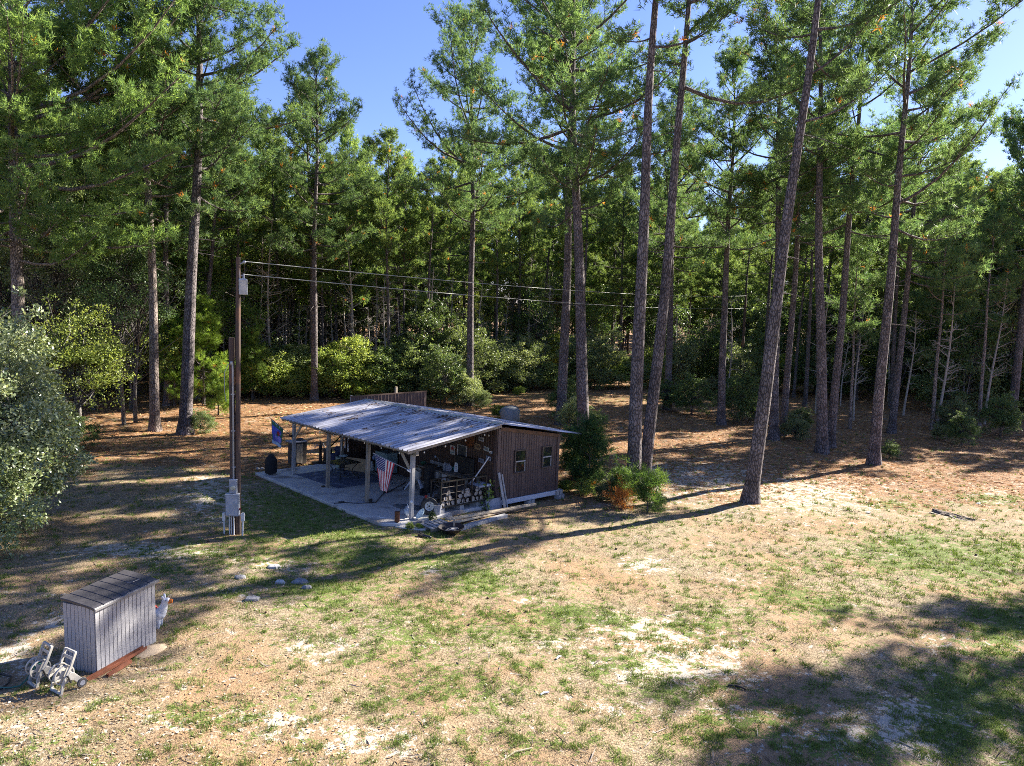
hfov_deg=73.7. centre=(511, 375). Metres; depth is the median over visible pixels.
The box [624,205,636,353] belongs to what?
pine tree
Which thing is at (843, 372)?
bare tree
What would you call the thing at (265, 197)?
pine tree
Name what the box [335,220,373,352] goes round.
bare tree
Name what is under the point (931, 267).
pine tree
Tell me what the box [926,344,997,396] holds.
shrub
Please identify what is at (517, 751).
stick
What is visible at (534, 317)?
understory tree
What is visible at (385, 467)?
national flag
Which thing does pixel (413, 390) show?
shrub
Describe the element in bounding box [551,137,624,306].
pine tree
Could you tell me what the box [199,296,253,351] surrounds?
understory tree
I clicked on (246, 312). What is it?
understory tree
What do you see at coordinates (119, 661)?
steel channel
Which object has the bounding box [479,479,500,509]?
climbing vine
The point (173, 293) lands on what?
pine tree
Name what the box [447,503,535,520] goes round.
lumber board
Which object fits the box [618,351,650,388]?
shrub
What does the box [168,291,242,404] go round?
pine sapling
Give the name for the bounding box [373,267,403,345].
bare tree
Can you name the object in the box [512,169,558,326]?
pine tree
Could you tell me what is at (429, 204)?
pine tree
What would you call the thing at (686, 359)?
shrub
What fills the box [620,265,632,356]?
pine tree
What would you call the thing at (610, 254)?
pine tree
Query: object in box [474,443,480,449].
wooden sign
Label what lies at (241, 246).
pine tree
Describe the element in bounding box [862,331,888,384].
shrub
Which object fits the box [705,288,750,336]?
understory tree
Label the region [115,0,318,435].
pine tree
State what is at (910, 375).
bare tree
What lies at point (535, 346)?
shrub
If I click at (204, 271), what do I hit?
pine tree
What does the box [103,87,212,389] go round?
pine tree
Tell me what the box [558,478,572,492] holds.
shrub
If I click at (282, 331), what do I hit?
bare tree
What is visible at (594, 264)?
pine tree
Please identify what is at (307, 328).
bare tree
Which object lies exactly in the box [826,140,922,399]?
pine tree
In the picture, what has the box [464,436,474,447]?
rusty disc
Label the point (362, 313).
understory tree
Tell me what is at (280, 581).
flat stone
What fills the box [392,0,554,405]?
pine tree
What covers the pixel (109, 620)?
tool shed
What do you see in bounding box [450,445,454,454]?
tin sign
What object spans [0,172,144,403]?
oak tree
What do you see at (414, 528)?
broken concrete
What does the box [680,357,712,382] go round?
shrub
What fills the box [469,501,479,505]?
concrete block
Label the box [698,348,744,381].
shrub
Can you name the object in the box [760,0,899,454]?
pine tree
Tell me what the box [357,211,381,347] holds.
pine tree
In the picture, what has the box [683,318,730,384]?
understory tree
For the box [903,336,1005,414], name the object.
shrub
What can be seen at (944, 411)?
shrub
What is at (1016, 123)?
pine tree
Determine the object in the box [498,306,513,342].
bare tree
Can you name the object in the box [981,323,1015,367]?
understory tree
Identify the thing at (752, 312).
tree
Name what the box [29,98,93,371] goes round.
pine tree
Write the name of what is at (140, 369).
shrub
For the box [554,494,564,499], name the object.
concrete block
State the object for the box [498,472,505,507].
leaning board
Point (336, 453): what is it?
bag pile
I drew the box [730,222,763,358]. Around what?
pine tree
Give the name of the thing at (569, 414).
shrub
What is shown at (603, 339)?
shrub
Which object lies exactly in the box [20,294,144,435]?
oak tree
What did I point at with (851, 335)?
understory tree
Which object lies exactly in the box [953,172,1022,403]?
pine tree
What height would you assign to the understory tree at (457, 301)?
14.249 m
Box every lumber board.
[446,508,520,522]
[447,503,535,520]
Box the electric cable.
[334,482,405,503]
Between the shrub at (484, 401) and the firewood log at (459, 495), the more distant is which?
the shrub at (484, 401)
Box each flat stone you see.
[234,574,245,579]
[245,595,260,601]
[267,564,280,568]
[275,579,284,584]
[291,578,307,584]
[301,585,311,588]
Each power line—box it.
[244,274,743,308]
[246,261,718,296]
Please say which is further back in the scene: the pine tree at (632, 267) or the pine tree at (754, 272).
the pine tree at (754, 272)
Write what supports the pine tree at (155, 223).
on the ground at (556, 713)
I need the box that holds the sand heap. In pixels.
[133,643,166,658]
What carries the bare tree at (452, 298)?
on the ground at (556, 713)
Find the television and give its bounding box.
[455,455,474,475]
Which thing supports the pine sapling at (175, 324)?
on the ground at (556, 713)
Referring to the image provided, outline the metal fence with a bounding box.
[350,387,426,405]
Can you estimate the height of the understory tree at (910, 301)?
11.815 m
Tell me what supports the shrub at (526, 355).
on the ground at (556, 713)
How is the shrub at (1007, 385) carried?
on the ground at (556, 713)
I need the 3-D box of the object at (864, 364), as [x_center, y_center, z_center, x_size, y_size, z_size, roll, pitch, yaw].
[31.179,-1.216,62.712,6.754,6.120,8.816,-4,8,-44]
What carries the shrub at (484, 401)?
on the ground at (556, 713)
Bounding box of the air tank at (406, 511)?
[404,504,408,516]
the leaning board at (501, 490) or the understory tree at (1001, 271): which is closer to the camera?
the leaning board at (501, 490)
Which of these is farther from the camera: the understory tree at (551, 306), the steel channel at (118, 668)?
the understory tree at (551, 306)
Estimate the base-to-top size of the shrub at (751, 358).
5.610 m
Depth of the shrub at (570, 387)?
43.75 m
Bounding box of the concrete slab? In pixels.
[255,464,485,525]
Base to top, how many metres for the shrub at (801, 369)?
6.135 m
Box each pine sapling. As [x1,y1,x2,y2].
[143,308,206,405]
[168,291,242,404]
[201,369,228,414]
[241,321,269,399]
[559,418,584,480]
[562,408,618,493]
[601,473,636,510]
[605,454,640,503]
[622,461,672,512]
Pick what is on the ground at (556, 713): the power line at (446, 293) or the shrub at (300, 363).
the shrub at (300, 363)
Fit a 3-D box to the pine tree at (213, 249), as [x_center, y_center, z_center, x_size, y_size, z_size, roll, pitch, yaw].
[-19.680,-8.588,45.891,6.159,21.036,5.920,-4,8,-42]
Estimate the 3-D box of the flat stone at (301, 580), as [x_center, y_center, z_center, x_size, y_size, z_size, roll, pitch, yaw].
[-4.845,4.702,15.573,0.330,0.123,0.329,7,8,43]
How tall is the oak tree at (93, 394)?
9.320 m
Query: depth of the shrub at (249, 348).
61.17 m
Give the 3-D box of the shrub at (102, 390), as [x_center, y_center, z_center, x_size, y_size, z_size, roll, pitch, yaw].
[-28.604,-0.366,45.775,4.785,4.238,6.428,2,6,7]
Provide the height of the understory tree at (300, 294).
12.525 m
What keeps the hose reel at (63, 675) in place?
on the ground at (556, 713)
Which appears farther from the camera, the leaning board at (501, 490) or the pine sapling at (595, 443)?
the pine sapling at (595, 443)
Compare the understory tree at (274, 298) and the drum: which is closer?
the drum
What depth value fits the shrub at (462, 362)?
51.64 m
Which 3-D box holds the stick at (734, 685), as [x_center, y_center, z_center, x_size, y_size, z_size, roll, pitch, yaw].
[3.780,5.214,11.471,0.305,0.038,0.064,4,7,23]
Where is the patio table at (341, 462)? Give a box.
[324,458,360,480]
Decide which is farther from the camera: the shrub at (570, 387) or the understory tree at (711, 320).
the understory tree at (711, 320)
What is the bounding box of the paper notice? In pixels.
[454,463,457,471]
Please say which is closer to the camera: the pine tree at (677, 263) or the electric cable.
the electric cable
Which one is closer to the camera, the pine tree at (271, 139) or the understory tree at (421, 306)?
the pine tree at (271, 139)
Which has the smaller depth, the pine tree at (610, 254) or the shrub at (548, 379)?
the shrub at (548, 379)
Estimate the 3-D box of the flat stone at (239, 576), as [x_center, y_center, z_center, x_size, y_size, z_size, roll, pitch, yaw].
[-6.190,4.582,15.550,0.229,0.123,0.217,-3,8,-39]
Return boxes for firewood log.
[434,494,447,500]
[438,488,450,495]
[450,491,461,497]
[452,487,464,493]
[452,496,460,503]
[457,485,469,492]
[467,484,478,491]
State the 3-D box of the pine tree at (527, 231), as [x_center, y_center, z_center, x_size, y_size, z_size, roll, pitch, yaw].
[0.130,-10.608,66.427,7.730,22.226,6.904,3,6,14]
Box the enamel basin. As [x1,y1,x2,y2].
[416,508,423,518]
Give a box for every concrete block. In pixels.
[452,505,463,509]
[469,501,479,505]
[524,499,534,503]
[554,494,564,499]
[555,488,562,494]
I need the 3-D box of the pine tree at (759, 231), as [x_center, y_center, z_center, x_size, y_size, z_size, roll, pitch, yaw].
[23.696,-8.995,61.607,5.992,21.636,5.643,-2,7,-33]
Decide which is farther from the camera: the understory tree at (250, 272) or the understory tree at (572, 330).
the understory tree at (572, 330)
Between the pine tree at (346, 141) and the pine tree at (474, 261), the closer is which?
the pine tree at (346, 141)
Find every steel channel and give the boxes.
[87,645,146,680]
[106,659,131,676]
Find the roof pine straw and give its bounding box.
[293,400,519,444]
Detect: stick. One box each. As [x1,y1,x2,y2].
[502,747,531,759]
[727,684,745,689]
[881,736,917,750]
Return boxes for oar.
[469,457,488,483]
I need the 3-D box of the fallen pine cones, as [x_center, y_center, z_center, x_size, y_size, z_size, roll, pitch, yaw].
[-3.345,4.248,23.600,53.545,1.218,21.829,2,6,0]
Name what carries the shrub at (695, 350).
on the ground at (556, 713)
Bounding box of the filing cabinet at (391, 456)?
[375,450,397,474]
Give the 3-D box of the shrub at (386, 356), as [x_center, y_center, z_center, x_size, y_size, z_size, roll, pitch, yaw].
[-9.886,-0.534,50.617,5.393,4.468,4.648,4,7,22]
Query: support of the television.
attached to the shed at (524, 461)
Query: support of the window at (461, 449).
in the shed at (524, 461)
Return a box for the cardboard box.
[344,457,365,471]
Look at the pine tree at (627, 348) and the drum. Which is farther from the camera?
the pine tree at (627, 348)
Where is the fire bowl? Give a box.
[438,518,464,533]
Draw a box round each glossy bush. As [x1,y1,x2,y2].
[0,285,98,523]
[0,307,82,420]
[0,342,49,433]
[0,439,60,559]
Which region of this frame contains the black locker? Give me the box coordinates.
[424,463,433,492]
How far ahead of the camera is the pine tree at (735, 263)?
72.19 m
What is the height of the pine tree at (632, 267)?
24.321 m
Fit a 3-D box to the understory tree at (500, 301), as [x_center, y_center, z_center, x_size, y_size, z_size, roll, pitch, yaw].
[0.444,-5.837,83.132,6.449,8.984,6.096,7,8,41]
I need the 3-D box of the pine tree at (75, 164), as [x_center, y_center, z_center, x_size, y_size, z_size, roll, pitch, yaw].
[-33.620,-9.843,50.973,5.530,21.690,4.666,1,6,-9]
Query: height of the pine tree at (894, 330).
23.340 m
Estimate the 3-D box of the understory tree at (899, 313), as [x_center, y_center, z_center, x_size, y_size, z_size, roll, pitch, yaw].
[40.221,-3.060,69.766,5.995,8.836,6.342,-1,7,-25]
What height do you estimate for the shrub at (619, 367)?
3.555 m
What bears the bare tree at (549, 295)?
on the ground at (556, 713)
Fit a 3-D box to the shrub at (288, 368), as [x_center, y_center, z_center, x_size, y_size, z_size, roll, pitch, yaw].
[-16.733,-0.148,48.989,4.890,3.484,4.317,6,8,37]
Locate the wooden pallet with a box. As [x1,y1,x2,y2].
[420,518,446,532]
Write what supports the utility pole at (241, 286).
on the ground at (556, 713)
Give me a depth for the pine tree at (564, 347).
40.31 m
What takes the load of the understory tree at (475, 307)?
on the ground at (556, 713)
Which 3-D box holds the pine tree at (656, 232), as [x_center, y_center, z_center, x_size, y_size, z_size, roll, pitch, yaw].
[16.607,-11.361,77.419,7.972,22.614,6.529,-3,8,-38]
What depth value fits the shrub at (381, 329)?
74.30 m
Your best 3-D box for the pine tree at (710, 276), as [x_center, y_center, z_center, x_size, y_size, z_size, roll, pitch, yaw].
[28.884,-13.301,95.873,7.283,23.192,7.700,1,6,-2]
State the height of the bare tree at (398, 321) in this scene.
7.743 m
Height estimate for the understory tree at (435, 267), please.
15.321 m
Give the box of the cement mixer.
[402,467,423,489]
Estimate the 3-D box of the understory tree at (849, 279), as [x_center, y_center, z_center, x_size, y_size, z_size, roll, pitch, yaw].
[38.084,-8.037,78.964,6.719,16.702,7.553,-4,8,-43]
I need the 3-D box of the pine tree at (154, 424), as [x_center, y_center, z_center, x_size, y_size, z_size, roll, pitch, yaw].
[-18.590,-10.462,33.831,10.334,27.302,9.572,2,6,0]
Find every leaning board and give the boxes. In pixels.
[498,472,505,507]
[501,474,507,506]
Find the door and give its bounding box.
[376,445,388,450]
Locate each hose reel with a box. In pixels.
[25,641,58,688]
[48,647,86,694]
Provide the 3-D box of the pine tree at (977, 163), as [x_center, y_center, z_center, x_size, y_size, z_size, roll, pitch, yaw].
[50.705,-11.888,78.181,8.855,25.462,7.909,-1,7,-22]
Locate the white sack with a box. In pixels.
[370,461,373,470]
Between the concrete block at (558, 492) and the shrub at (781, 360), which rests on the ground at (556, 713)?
the shrub at (781, 360)
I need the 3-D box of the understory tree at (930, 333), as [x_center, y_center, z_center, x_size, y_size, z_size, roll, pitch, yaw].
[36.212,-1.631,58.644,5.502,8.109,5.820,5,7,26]
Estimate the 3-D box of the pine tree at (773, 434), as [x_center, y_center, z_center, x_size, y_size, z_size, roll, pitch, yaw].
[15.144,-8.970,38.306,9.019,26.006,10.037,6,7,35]
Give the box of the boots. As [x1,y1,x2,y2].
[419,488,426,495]
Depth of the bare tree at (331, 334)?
56.66 m
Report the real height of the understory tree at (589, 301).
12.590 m
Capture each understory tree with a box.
[2,270,28,318]
[2,275,11,317]
[28,274,127,336]
[95,265,183,380]
[147,277,197,366]
[175,281,200,353]
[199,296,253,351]
[200,226,287,325]
[200,307,228,353]
[201,276,275,394]
[220,257,295,344]
[242,187,308,352]
[260,277,306,340]
[279,243,368,350]
[327,280,380,338]
[328,301,377,349]
[347,212,401,333]
[366,288,405,335]
[393,287,439,330]
[401,242,462,337]
[440,268,466,318]
[453,286,491,327]
[474,282,509,335]
[474,289,504,338]
[477,230,552,343]
[492,297,532,337]
[500,287,561,354]
[533,288,561,325]
[542,252,593,326]
[543,271,561,332]
[561,273,617,321]
[569,310,594,342]
[570,286,620,378]
[573,303,618,345]
[610,298,634,355]
[619,272,693,342]
[631,306,680,357]
[647,314,687,343]
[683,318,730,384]
[696,317,730,369]
[697,290,730,330]
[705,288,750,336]
[716,280,763,321]
[744,291,798,331]
[780,281,855,389]
[783,263,853,363]
[815,317,869,392]
[824,251,873,316]
[829,272,883,333]
[864,317,921,387]
[876,303,928,387]
[897,287,936,377]
[905,311,960,397]
[935,301,1023,411]
[946,295,1008,354]
[946,315,980,356]
[967,266,1021,409]
[974,194,1023,396]
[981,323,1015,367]
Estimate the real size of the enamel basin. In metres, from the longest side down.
0.370 x 0.370 x 0.075 m
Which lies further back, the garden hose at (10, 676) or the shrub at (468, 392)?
the shrub at (468, 392)
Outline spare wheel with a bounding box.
[420,497,437,514]
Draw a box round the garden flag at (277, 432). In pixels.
[269,417,291,447]
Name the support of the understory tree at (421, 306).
on the ground at (556, 713)
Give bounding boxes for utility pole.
[235,257,247,534]
[740,294,746,366]
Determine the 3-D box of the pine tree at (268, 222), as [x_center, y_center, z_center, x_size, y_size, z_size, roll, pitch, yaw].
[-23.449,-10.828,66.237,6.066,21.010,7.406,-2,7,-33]
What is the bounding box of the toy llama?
[155,593,172,628]
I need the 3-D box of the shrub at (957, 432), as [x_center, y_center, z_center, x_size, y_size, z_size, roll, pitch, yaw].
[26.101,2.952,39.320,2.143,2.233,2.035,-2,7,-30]
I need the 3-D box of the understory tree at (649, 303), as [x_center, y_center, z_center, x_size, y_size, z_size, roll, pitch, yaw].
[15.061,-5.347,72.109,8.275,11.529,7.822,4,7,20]
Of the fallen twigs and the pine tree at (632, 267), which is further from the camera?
the pine tree at (632, 267)
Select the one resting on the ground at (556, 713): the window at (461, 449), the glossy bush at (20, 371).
the glossy bush at (20, 371)
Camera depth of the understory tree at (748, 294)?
105.03 m
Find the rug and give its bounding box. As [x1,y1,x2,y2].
[295,468,391,487]
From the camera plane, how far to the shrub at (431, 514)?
20.88 m
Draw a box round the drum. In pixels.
[323,448,331,462]
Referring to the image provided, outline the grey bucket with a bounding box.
[433,503,441,514]
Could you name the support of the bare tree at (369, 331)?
on the ground at (556, 713)
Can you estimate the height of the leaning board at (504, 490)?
1.264 m
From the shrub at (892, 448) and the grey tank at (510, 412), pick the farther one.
the grey tank at (510, 412)
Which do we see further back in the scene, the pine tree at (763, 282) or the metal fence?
the pine tree at (763, 282)
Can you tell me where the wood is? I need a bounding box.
[202,194,981,343]
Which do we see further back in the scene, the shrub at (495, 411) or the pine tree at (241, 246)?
the pine tree at (241, 246)
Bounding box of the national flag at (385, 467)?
[373,453,410,492]
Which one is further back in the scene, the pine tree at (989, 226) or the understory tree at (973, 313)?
the understory tree at (973, 313)
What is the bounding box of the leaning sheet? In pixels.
[485,497,501,510]
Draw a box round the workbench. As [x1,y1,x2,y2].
[417,460,481,490]
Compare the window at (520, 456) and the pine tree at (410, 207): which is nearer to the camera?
the window at (520, 456)
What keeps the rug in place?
on the concrete slab
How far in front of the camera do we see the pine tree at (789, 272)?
57.95 m
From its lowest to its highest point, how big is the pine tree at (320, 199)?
23.182 m
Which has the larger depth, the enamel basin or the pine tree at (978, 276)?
the pine tree at (978, 276)
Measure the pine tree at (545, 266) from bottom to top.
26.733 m
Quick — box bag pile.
[330,446,339,459]
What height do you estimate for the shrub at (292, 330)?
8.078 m
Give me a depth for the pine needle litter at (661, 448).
35.52 m
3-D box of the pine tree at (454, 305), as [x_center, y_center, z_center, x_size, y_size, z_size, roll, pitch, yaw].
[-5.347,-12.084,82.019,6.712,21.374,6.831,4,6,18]
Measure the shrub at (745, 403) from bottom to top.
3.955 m
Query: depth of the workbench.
24.25 m
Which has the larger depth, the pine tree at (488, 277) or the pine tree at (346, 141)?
the pine tree at (488, 277)
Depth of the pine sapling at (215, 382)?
40.10 m
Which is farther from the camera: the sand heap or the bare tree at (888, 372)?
the bare tree at (888, 372)
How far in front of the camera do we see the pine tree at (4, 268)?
44.95 m
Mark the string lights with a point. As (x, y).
(391, 449)
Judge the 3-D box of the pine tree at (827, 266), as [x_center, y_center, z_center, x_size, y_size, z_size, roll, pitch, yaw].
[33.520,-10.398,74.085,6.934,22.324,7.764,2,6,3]
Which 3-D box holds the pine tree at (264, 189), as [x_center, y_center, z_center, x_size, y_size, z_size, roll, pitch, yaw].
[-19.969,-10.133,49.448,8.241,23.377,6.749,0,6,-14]
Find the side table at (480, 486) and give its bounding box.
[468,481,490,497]
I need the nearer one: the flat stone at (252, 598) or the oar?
the flat stone at (252, 598)
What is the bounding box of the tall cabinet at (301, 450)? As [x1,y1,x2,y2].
[285,438,307,464]
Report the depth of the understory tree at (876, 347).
59.08 m
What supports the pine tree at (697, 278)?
on the ground at (556, 713)
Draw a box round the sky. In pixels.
[0,0,1023,306]
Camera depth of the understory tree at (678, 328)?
78.15 m
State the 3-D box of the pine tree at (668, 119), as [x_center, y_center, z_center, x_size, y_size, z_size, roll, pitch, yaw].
[11.666,-9.300,49.398,9.183,24.166,7.950,-2,7,-32]
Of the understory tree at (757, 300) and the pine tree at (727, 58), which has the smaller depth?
the pine tree at (727, 58)
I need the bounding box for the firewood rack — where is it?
[430,472,486,508]
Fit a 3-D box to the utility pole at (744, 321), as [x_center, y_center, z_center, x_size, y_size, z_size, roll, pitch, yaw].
[21.496,-2.983,63.579,0.266,9.200,0.280,2,6,0]
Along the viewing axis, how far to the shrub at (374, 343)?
73.69 m
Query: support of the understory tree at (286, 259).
on the ground at (556, 713)
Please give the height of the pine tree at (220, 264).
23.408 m
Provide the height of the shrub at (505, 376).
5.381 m
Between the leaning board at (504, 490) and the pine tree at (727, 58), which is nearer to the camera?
the leaning board at (504, 490)
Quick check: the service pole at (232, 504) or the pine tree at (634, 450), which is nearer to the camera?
the service pole at (232, 504)
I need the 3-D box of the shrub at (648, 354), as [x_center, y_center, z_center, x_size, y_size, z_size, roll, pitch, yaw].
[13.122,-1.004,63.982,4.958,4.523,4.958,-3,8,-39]
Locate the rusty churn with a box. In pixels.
[394,507,401,522]
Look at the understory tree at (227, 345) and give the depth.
59.26 m
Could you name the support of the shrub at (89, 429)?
on the ground at (556, 713)
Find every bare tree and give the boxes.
[215,294,231,361]
[220,217,265,327]
[243,239,279,361]
[254,214,292,348]
[271,252,301,352]
[272,301,290,349]
[286,296,308,361]
[296,264,309,347]
[324,287,337,341]
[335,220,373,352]
[337,270,354,353]
[360,308,378,351]
[365,250,382,350]
[369,280,402,392]
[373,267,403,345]
[390,297,409,346]
[409,268,424,339]
[420,267,437,331]
[445,282,464,332]
[474,278,489,335]
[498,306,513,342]
[522,251,539,343]
[542,276,560,359]
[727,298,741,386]
[806,283,835,413]
[830,337,852,405]
[845,303,868,420]
[886,326,896,401]
[902,314,925,415]
[925,282,971,426]
[973,270,1016,423]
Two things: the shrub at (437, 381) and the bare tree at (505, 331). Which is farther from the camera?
the bare tree at (505, 331)
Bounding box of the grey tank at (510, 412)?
[500,405,519,421]
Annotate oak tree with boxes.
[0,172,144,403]
[0,173,87,346]
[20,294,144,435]
[46,267,148,409]
[53,230,200,424]
[79,306,180,408]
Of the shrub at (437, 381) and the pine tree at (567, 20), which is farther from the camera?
the shrub at (437, 381)
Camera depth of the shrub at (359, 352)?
49.26 m
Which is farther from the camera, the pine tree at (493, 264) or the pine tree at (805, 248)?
the pine tree at (493, 264)
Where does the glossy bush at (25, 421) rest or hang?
on the ground at (556, 713)
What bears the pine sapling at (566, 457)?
on the ground at (556, 713)
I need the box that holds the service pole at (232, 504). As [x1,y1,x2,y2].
[222,338,244,535]
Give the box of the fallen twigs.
[6,453,1023,765]
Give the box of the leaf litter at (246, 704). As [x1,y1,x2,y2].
[0,494,1023,765]
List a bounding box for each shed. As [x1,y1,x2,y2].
[59,570,158,673]
[280,399,581,519]
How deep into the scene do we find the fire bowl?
19.96 m
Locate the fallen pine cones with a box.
[19,443,1022,650]
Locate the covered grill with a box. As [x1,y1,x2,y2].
[265,454,276,474]
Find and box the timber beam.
[451,513,507,530]
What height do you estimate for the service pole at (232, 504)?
5.721 m
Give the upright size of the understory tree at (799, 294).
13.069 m
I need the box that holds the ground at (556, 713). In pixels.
[0,303,1023,765]
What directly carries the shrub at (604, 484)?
on the ground at (556, 713)
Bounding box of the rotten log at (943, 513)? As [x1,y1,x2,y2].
[929,508,975,520]
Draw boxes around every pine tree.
[0,0,60,313]
[0,0,214,348]
[0,4,126,398]
[0,62,58,317]
[27,0,245,431]
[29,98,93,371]
[46,112,93,344]
[67,155,113,281]
[75,99,187,395]
[80,72,163,403]
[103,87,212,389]
[104,170,178,380]
[108,50,233,406]
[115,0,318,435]
[155,172,198,365]
[168,77,267,371]
[185,86,269,399]
[187,72,293,304]
[198,221,245,299]
[199,247,224,297]
[215,140,255,347]
[226,123,303,337]
[244,113,305,350]
[247,184,298,260]
[248,78,357,392]
[258,37,383,400]
[280,159,360,350]
[294,151,374,341]
[307,187,360,345]
[325,122,385,339]
[349,134,393,344]
[350,122,431,390]
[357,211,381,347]
[359,149,438,331]
[361,171,384,335]
[365,168,443,344]
[374,192,425,334]
[377,223,419,333]
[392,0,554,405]
[393,189,432,329]
[404,155,464,339]
[416,137,485,325]
[416,195,459,333]
[434,132,509,338]
[435,164,491,327]
[440,0,699,428]
[440,192,484,330]
[455,194,493,292]
[474,194,516,338]
[474,209,518,336]
[475,173,519,344]
[476,151,552,339]
[504,0,659,424]
[507,198,536,326]
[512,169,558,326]
[513,180,555,296]
[514,173,565,340]
[524,183,573,331]
[544,180,613,308]
[547,181,595,307]
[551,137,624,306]
[572,208,610,302]
[583,162,658,350]
[587,179,635,352]
[588,204,608,345]
[590,163,659,349]
[602,0,741,495]
[606,213,635,352]
[616,172,661,298]
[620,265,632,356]
[622,73,746,410]
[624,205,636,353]
[625,176,681,322]
[626,167,698,333]
[641,0,835,478]
[647,146,716,342]
[655,34,810,424]
[679,222,706,333]
[692,216,742,330]
[692,218,718,332]
[699,176,755,326]
[708,7,881,435]
[711,0,876,440]
[729,204,766,340]
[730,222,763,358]
[734,0,917,503]
[743,167,805,355]
[744,215,788,305]
[746,142,831,345]
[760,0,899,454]
[760,219,801,292]
[781,144,856,406]
[784,191,844,305]
[785,192,844,398]
[790,0,958,447]
[806,0,1023,465]
[810,137,865,392]
[824,227,896,428]
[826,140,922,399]
[838,141,930,391]
[841,39,1014,433]
[866,118,947,407]
[879,186,932,387]
[893,162,980,401]
[897,183,985,429]
[909,200,961,326]
[919,146,995,397]
[927,158,995,310]
[950,206,1023,426]
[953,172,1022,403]
[958,169,1019,353]
[961,189,995,309]
[963,98,1023,417]
[988,184,1023,412]
[1007,190,1023,245]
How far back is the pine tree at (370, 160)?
66.81 m
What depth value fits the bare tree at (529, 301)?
65.74 m
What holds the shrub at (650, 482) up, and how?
on the ground at (556, 713)
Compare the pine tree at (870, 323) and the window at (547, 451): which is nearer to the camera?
the window at (547, 451)
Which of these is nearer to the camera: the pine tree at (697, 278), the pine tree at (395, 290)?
the pine tree at (395, 290)
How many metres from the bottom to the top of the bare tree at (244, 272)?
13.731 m
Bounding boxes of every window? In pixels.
[457,444,466,456]
[514,449,526,473]
[541,445,552,467]
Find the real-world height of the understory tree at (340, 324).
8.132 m
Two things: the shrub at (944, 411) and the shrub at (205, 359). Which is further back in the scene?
the shrub at (205, 359)
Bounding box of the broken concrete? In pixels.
[395,525,425,530]
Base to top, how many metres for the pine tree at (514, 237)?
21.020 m
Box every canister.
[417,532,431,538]
[446,464,450,470]
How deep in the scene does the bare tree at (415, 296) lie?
58.35 m
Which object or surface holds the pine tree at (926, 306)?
on the ground at (556, 713)
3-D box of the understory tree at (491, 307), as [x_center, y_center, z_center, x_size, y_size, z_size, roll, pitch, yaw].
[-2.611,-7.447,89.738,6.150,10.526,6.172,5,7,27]
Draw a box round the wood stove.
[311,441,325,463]
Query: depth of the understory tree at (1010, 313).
52.48 m
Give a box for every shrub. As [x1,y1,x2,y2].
[2,299,64,366]
[55,340,126,397]
[55,412,114,448]
[96,323,176,384]
[190,407,219,434]
[194,341,228,368]
[201,366,250,395]
[205,330,276,358]
[226,346,292,396]
[250,317,308,350]
[254,352,304,395]
[260,331,299,362]
[260,336,322,395]
[271,366,326,396]
[273,286,344,345]
[292,353,333,394]
[293,332,329,351]
[298,346,364,396]
[318,332,387,395]
[323,369,391,398]
[357,339,417,393]
[359,332,386,352]
[374,316,411,352]
[379,346,428,392]
[383,330,443,397]
[389,288,466,369]
[405,521,414,529]
[406,361,449,395]
[408,339,467,403]
[414,523,423,528]
[428,345,483,395]
[428,511,436,520]
[433,318,521,394]
[445,369,486,405]
[459,314,511,357]
[462,350,510,391]
[467,388,491,407]
[474,338,535,391]
[489,330,543,389]
[490,403,506,417]
[499,321,558,359]
[499,325,536,348]
[512,333,557,389]
[512,386,525,394]
[528,361,557,388]
[539,326,575,362]
[540,361,575,386]
[545,331,609,388]
[545,374,589,418]
[552,393,595,430]
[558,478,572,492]
[569,323,629,389]
[572,477,593,495]
[587,466,606,484]
[587,485,608,501]
[590,408,612,427]
[592,355,630,387]
[598,474,621,500]
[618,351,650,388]
[643,346,675,381]
[643,376,679,410]
[646,331,704,386]
[654,496,667,505]
[668,368,714,414]
[680,326,718,371]
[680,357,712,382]
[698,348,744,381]
[701,376,717,394]
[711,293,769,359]
[713,365,759,422]
[717,341,780,390]
[726,323,794,374]
[741,302,815,371]
[746,402,755,417]
[750,352,810,388]
[779,334,874,394]
[779,411,811,440]
[788,404,814,427]
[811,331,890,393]
[827,354,870,390]
[845,313,898,382]
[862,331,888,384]
[881,440,900,458]
[885,315,966,394]
[890,323,929,391]
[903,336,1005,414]
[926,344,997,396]
[930,423,951,439]
[932,395,980,429]
[941,408,982,445]
[974,348,1023,408]
[976,388,1023,435]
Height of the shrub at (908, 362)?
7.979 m
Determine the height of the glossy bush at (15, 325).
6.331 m
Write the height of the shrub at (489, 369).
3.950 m
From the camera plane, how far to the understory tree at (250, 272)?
55.89 m
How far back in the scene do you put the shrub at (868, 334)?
70.91 m
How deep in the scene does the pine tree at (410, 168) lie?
56.38 m
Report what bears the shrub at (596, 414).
on the ground at (556, 713)
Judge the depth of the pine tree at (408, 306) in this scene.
66.32 m
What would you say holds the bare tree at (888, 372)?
on the ground at (556, 713)
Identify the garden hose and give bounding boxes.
[0,673,11,689]
[0,675,28,688]
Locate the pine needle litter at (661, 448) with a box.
[50,372,1023,511]
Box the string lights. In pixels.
[287,422,496,455]
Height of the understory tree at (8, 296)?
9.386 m

